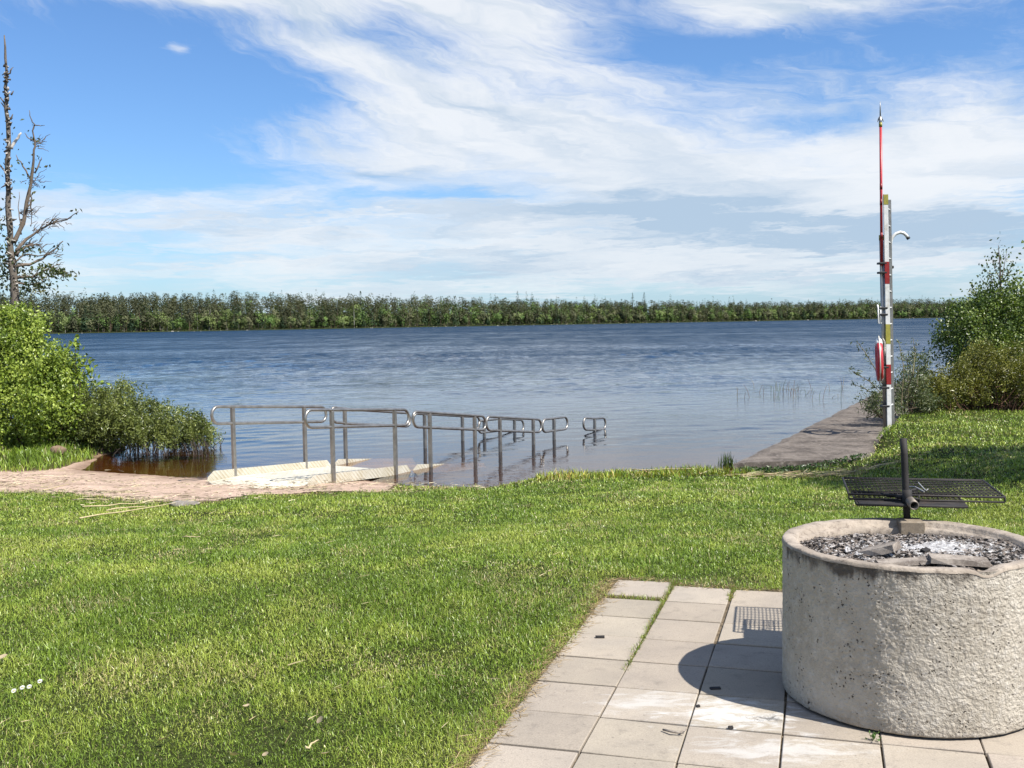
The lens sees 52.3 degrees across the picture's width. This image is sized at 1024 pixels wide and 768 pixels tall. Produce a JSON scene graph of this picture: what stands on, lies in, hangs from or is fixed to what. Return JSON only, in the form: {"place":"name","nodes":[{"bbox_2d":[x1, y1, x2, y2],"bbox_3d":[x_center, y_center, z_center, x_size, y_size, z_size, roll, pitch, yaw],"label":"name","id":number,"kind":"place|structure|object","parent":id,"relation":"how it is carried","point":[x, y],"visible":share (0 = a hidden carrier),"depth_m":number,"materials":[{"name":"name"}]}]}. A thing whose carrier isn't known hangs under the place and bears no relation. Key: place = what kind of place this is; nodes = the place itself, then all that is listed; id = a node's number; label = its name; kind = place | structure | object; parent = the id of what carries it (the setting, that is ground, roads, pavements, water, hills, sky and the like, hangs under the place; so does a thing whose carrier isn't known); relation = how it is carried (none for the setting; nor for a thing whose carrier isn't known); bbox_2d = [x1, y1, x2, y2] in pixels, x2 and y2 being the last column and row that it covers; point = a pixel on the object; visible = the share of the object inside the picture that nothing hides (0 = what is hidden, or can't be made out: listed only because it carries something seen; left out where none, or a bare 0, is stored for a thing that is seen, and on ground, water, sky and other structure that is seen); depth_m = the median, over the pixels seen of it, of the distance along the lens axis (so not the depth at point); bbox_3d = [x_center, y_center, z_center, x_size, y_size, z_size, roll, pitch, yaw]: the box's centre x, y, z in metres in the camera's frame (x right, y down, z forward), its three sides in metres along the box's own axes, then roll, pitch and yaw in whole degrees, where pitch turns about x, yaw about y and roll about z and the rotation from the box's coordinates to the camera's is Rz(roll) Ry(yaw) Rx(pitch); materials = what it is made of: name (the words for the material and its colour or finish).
{"place":"outdoors","nodes":[
{"label":"outdoors","id":0,"kind":"place"},
{"bbox_2d":[0,459,394,501],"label":"beach sand","id":1,"kind":"structure","parent":0,"point":[81,483],"depth_m":13.61,"materials":[{"name":"beige sand"}]},
{"bbox_2d":[3,318,974,487],"bbox_3d":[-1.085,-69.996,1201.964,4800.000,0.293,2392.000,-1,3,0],"label":"lake water","id":2,"kind":"structure","parent":0,"point":[662,395],"depth_m":35.42,"materials":[{"name":"blue liquid"}]},
{"bbox_2d":[736,379,843,398],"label":"lake reeds","id":3,"kind":"object","parent":2,"relation":"in","point":[788,389],"visible":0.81,"depth_m":29.66,"materials":[{"name":"plant"}]},
{"bbox_2d":[44,313,943,333],"bbox_3d":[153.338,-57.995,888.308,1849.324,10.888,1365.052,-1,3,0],"label":"shore","id":4,"kind":"structure","parent":0,"point":[288,328],"depth_m":529.33,"materials":[{"name":"green plant"}]},
{"bbox_2d":[43,310,57,332],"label":"birch tree","id":5,"kind":"object","parent":4,"relation":"on","point":[50,317],"visible":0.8,"depth_m":435.61,"materials":[{"name":"green plant"}]},
{"bbox_2d":[56,311,69,332],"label":"birch tree","id":6,"kind":"object","parent":4,"relation":"on","point":[63,322],"visible":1,"depth_m":436.53,"materials":[{"name":"green plant"}]},
{"bbox_2d":[79,304,91,331],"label":"spruce tree","id":7,"kind":"object","parent":4,"relation":"on","point":[85,328],"visible":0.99,"depth_m":439.73,"materials":[{"name":"green plant"}]},
{"bbox_2d":[103,302,119,331],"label":"pine tree","id":8,"kind":"object","parent":4,"relation":"on","point":[109,310],"visible":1,"depth_m":442.62,"materials":[{"name":"green plant"}]},
{"bbox_2d":[149,307,171,330],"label":"grey tree","id":9,"kind":"object","parent":4,"relation":"on","point":[159,319],"visible":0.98,"depth_m":453.81,"materials":[{"name":"green plant"}]},
{"bbox_2d":[219,309,233,326],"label":"leafy tree","id":10,"kind":"object","parent":4,"relation":"on","point":[226,315],"visible":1,"depth_m":470.84,"materials":[{"name":"green plant"}]},
{"bbox_2d":[237,311,247,329],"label":"leafy tree","id":11,"kind":"object","parent":4,"relation":"on","point":[242,320],"visible":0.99,"depth_m":472.40,"materials":[{"name":"green plant"}]},
{"bbox_2d":[344,303,361,327],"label":"birch tree","id":12,"kind":"object","parent":4,"relation":"on","point":[355,311],"visible":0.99,"depth_m":504.61,"materials":[{"name":"green plant"}]},
{"bbox_2d":[357,291,365,319],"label":"spruce tree","id":13,"kind":"object","parent":4,"relation":"on","point":[360,305],"visible":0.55,"depth_m":518.39,"materials":[{"name":"green plant"}]},
{"bbox_2d":[0,288,1012,332],"bbox_3d":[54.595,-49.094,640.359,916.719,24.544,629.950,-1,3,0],"label":"forest","id":14,"kind":"object","parent":4,"relation":"on","point":[326,314],"visible":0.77,"depth_m":544.63,"materials":[{"name":"green plant"}]},
{"bbox_2d":[512,291,520,311],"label":"spruce tree","id":15,"kind":"object","parent":4,"relation":"on","point":[517,301],"visible":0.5,"depth_m":572.26,"materials":[{"name":"green plant"}]},
{"bbox_2d":[640,292,647,316],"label":"spruce tree","id":16,"kind":"object","parent":4,"relation":"on","point":[643,304],"visible":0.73,"depth_m":621.58,"materials":[{"name":"green plant"}]},
{"bbox_2d":[904,304,914,312],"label":"grey tree","id":17,"kind":"object","parent":4,"relation":"on","point":[909,307],"visible":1,"depth_m":723.96,"materials":[{"name":"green plant"}]},
{"bbox_2d":[0,378,1023,767],"bbox_3d":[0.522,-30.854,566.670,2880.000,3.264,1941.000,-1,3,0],"label":"ground","id":18,"kind":"structure","parent":0,"point":[224,755],"depth_m":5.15,"materials":[{"name":"green plant"}]},
{"bbox_2d":[0,35,82,406],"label":"bare tree","id":19,"kind":"object","parent":18,"relation":"on","point":[13,266],"visible":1,"depth_m":20.92,"materials":[{"name":"grey plant"}]},
{"bbox_2d":[0,297,96,446],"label":"alder bush","id":20,"kind":"object","parent":18,"relation":"on","point":[45,385],"visible":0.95,"depth_m":17.73,"materials":[{"name":"green plant"}]},
{"bbox_2d":[50,445,65,454],"bbox_3d":[-7.497,1.109,17.190,0.260,0.212,0.246,-1,3,0],"label":"shore stone","id":21,"kind":"object","parent":18,"relation":"on","point":[62,448],"visible":0.58,"depth_m":17.12,"materials":[{"name":"beige stone"}]},
{"bbox_2d":[69,330,110,426],"bbox_3d":[-7.290,-0.100,18.045,0.703,1.680,0.393,-1,3,0],"label":"alder sapling","id":22,"kind":"object","parent":18,"relation":"on","point":[76,344],"visible":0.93,"depth_m":17.99,"materials":[{"name":"green plant"}]},
{"bbox_2d":[82,502,144,506],"bbox_3d":[-4.072,1.233,10.678,0.015,0.066,0.669,2,5,42],"label":"dry reed","id":23,"kind":"object","parent":18,"relation":"on","point":[109,505],"visible":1,"depth_m":10.62,"materials":[{"name":"plant"}]},
{"bbox_2d":[106,506,146,510],"bbox_3d":[-3.766,1.212,10.200,0.015,0.039,0.429,2,4,40],"label":"dry reed","id":24,"kind":"object","parent":18,"relation":"on","point":[125,507],"visible":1,"depth_m":10.17,"materials":[{"name":"plant"}]},
{"bbox_2d":[79,502,175,518],"bbox_3d":[-3.678,1.214,10.068,0.015,0.120,1.454,0,4,16],"label":"dry reed","id":25,"kind":"object","parent":18,"relation":"on","point":[121,511],"visible":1,"depth_m":9.90,"materials":[{"name":"plant"}]},
{"bbox_2d":[53,371,225,455],"bbox_3d":[-6.571,0.530,18.409,2.880,1.513,1.784,-1,3,0],"label":"bog shrub","id":26,"kind":"object","parent":18,"relation":"on","point":[121,417],"visible":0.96,"depth_m":18.13,"materials":[{"name":"green plant"}]},
{"bbox_2d":[169,500,199,505],"bbox_3d":[-3.471,1.266,11.021,0.350,0.070,0.210,-1,3,0],"label":"flat stone","id":27,"kind":"object","parent":18,"relation":"on","point":[182,503],"visible":0.7,"depth_m":10.97,"materials":[{"name":"grey stone"}]},
{"bbox_2d":[305,739,318,748],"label":"dry reed","id":28,"kind":"object","parent":18,"relation":"on","point":[307,747],"visible":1,"depth_m":3.73,"materials":[{"name":"plant"}]},
{"bbox_2d":[207,405,606,488],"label":"bathing ramp","id":29,"kind":"structure","parent":18,"relation":"on","point":[317,471],"depth_m":15.13,"materials":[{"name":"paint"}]},
{"bbox_2d":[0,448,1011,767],"bbox_3d":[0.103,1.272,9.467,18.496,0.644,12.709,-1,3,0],"label":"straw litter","id":30,"kind":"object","parent":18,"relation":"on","point":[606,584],"visible":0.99,"depth_m":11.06,"materials":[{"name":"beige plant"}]},
{"bbox_2d":[631,468,693,469],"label":"dry reed","id":31,"kind":"object","parent":18,"relation":"on","point":[658,469],"visible":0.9,"depth_m":14.59,"materials":[{"name":"plant"}]},
{"bbox_2d":[603,579,738,669],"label":"joint grass","id":32,"kind":"structure","parent":18,"relation":"on","point":[672,583],"depth_m":5.85,"materials":[{"name":"green plant"}]},
{"bbox_2d":[718,451,734,467],"bbox_3d":[3.177,1.107,15.352,0.261,0.263,0.342,-1,3,0],"label":"sedge tuft","id":33,"kind":"object","parent":18,"relation":"on","point":[729,464],"visible":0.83,"depth_m":15.38,"materials":[{"name":"green plant"}]},
{"bbox_2d":[738,453,866,473],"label":"weeds","id":34,"kind":"object","parent":18,"relation":"on","point":[853,458],"visible":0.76,"depth_m":14.34,"materials":[{"name":"green plant"}]},
{"bbox_2d":[733,378,934,472],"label":"concrete jetty","id":35,"kind":"object","parent":18,"relation":"on","point":[849,431],"visible":0.22,"depth_m":16.54,"materials":[{"name":"grey concrete"}]},
{"bbox_2d":[877,235,889,427],"bbox_3d":[6.225,-0.873,17.525,0.227,3.244,0.120,-1,3,0],"label":"rescue post","id":36,"kind":"object","parent":35,"relation":"on","point":[882,315],"visible":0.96,"depth_m":17.50,"materials":[{"name":"metal"}]},
{"bbox_2d":[877,103,883,265],"bbox_3d":[6.130,-3.331,17.357,0.106,2.710,0.054,-1,3,0],"label":"boat pike","id":37,"kind":"object","parent":36,"relation":"attached to","point":[880,118],"visible":1,"depth_m":17.35,"materials":[{"name":"red paint"}]},
{"bbox_2d":[875,336,885,383],"bbox_3d":[6.179,-0.402,17.477,0.173,0.812,0.813,0,4,17],"label":"life ring","id":38,"kind":"object","parent":36,"relation":"hanging from","point":[880,350],"visible":1,"depth_m":17.23,"materials":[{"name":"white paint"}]},
{"bbox_2d":[883,194,894,426],"bbox_3d":[6.386,-1.206,17.625,0.154,3.937,0.487,1,4,31],"label":"rescue ladder","id":39,"kind":"object","parent":36,"relation":"attached to","point":[889,305],"visible":0.98,"depth_m":17.51,"materials":[{"name":"white metal"}]},
{"bbox_2d":[892,231,909,268],"bbox_3d":[6.639,-1.070,17.882,0.368,3.102,0.086,-1,3,0],"label":"rescue hook","id":40,"kind":"object","parent":39,"relation":"attached to","point":[901,232],"visible":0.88,"depth_m":17.78,"materials":[{"name":"white metal"}]},
{"bbox_2d":[849,338,944,421],"bbox_3d":[7.246,-0.096,19.325,2.218,1.539,1.368,-4,5,-42],"label":"willow shrub","id":41,"kind":"object","parent":18,"relation":"on","point":[921,399],"visible":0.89,"depth_m":19.20,"materials":[{"name":"green plant"}]},
{"bbox_2d":[909,337,1023,411],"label":"myrtle shrub","id":42,"kind":"object","parent":18,"relation":"on","point":[987,372],"visible":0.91,"depth_m":19.85,"materials":[{"name":"green plant"}]},
{"bbox_2d":[918,267,1023,391],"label":"alder thicket","id":43,"kind":"object","parent":18,"relation":"on","point":[970,323],"visible":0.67,"depth_m":22.56,"materials":[{"name":"green plant"}]},
{"bbox_2d":[963,237,1023,334],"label":"young birch","id":44,"kind":"object","parent":18,"relation":"on","point":[999,268],"visible":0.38,"depth_m":23.50,"materials":[{"name":"green plant"}]},
{"bbox_2d":[1016,240,1023,285],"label":"alder tree","id":45,"kind":"object","parent":18,"relation":"on","point":[1022,241],"visible":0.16,"depth_m":24.47,"materials":[{"name":"green plant"}]},
{"bbox_2d":[0,0,1023,314],"label":"sky","id":46,"kind":"structure","parent":0,"point":[695,151],"materials":[{"name":"blue"}]},
{"bbox_2d":[470,580,1023,767],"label":"patio paving","id":47,"kind":"structure","parent":0,"point":[657,686],"depth_m":4.18,"materials":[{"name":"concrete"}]},
{"bbox_2d":[595,635,604,637],"bbox_3d":[0.433,1.246,5.134,0.045,0.014,0.016,-1,3,4],"label":"charcoal piece","id":48,"kind":"object","parent":47,"relation":"on","point":[599,636],"visible":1,"depth_m":5.13,"materials":[{"name":"wood"}]},
{"bbox_2d":[662,728,686,733],"bbox_3d":[0.618,1.312,3.947,0.094,0.014,0.044,-1,3,0],"label":"twig","id":49,"kind":"object","parent":47,"relation":"on","point":[673,731],"visible":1,"depth_m":3.93,"materials":[{"name":"brown wood"}]},
{"bbox_2d":[709,686,720,689],"bbox_3d":[0.859,1.286,4.408,0.045,0.009,0.021,-1,3,-5],"label":"charcoal piece","id":50,"kind":"object","parent":47,"relation":"on","point":[715,688],"visible":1,"depth_m":4.40,"materials":[{"name":"wood"}]},
{"bbox_2d":[865,731,880,740],"bbox_3d":[1.335,1.299,3.848,0.053,0.045,0.036,-1,3,0],"label":"weed","id":51,"kind":"object","parent":47,"relation":"on","point":[873,735],"visible":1,"depth_m":3.85,"materials":[{"name":"green plant"}]},
{"bbox_2d":[782,518,1023,737],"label":"fire ring","id":52,"kind":"object","parent":47,"relation":"on","point":[929,652],"visible":0.88,"depth_m":3.87,"materials":[{"name":"concrete"}]},
{"bbox_2d":[800,532,1023,571],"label":"ash","id":53,"kind":"object","parent":52,"relation":"in","point":[992,550],"visible":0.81,"depth_m":4.20},
{"bbox_2d":[858,541,901,556],"bbox_3d":[1.437,0.649,4.086,0.152,0.079,0.090,2,5,42],"label":"charred log","id":54,"kind":"object","parent":53,"relation":"on","point":[883,548],"visible":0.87,"depth_m":4.05,"materials":[{"name":"grey wood"}]},
{"bbox_2d":[875,556,930,565],"bbox_3d":[1.483,0.674,3.960,0.193,0.032,0.066,-1,3,0],"label":"charred log","id":55,"kind":"object","parent":53,"relation":"on","point":[922,560],"visible":0.8,"depth_m":3.94,"materials":[{"name":"grey wood"}]},
{"bbox_2d":[920,547,930,552],"bbox_3d":[1.630,0.660,4.113,0.037,0.029,0.030,-3,4,-29],"label":"charcoal piece","id":56,"kind":"object","parent":53,"relation":"on","point":[924,550],"visible":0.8,"depth_m":4.11,"materials":[{"name":"wood"}]},
{"bbox_2d":[927,553,990,566],"bbox_3d":[1.683,0.662,3.931,0.212,0.037,0.080,0,3,10],"label":"charred log","id":57,"kind":"object","parent":53,"relation":"on","point":[959,560],"visible":1,"depth_m":3.91,"materials":[{"name":"grey wood"}]},
{"bbox_2d":[842,438,1005,518],"bbox_3d":[1.925,0.417,4.912,0.680,0.365,0.606,0,4,13],"label":"cooking grill","id":58,"kind":"object","parent":52,"relation":"on","point":[907,498],"visible":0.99,"depth_m":4.80,"materials":[{"name":"metal"}]},
{"bbox_2d":[909,482,927,491],"bbox_3d":[1.902,0.481,4.896,0.081,0.016,0.257,0,3,7],"label":"bent wire","id":59,"kind":"object","parent":58,"relation":"on","point":[919,488],"visible":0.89,"depth_m":4.85,"materials":[{"name":"silver metal"}]}
]}

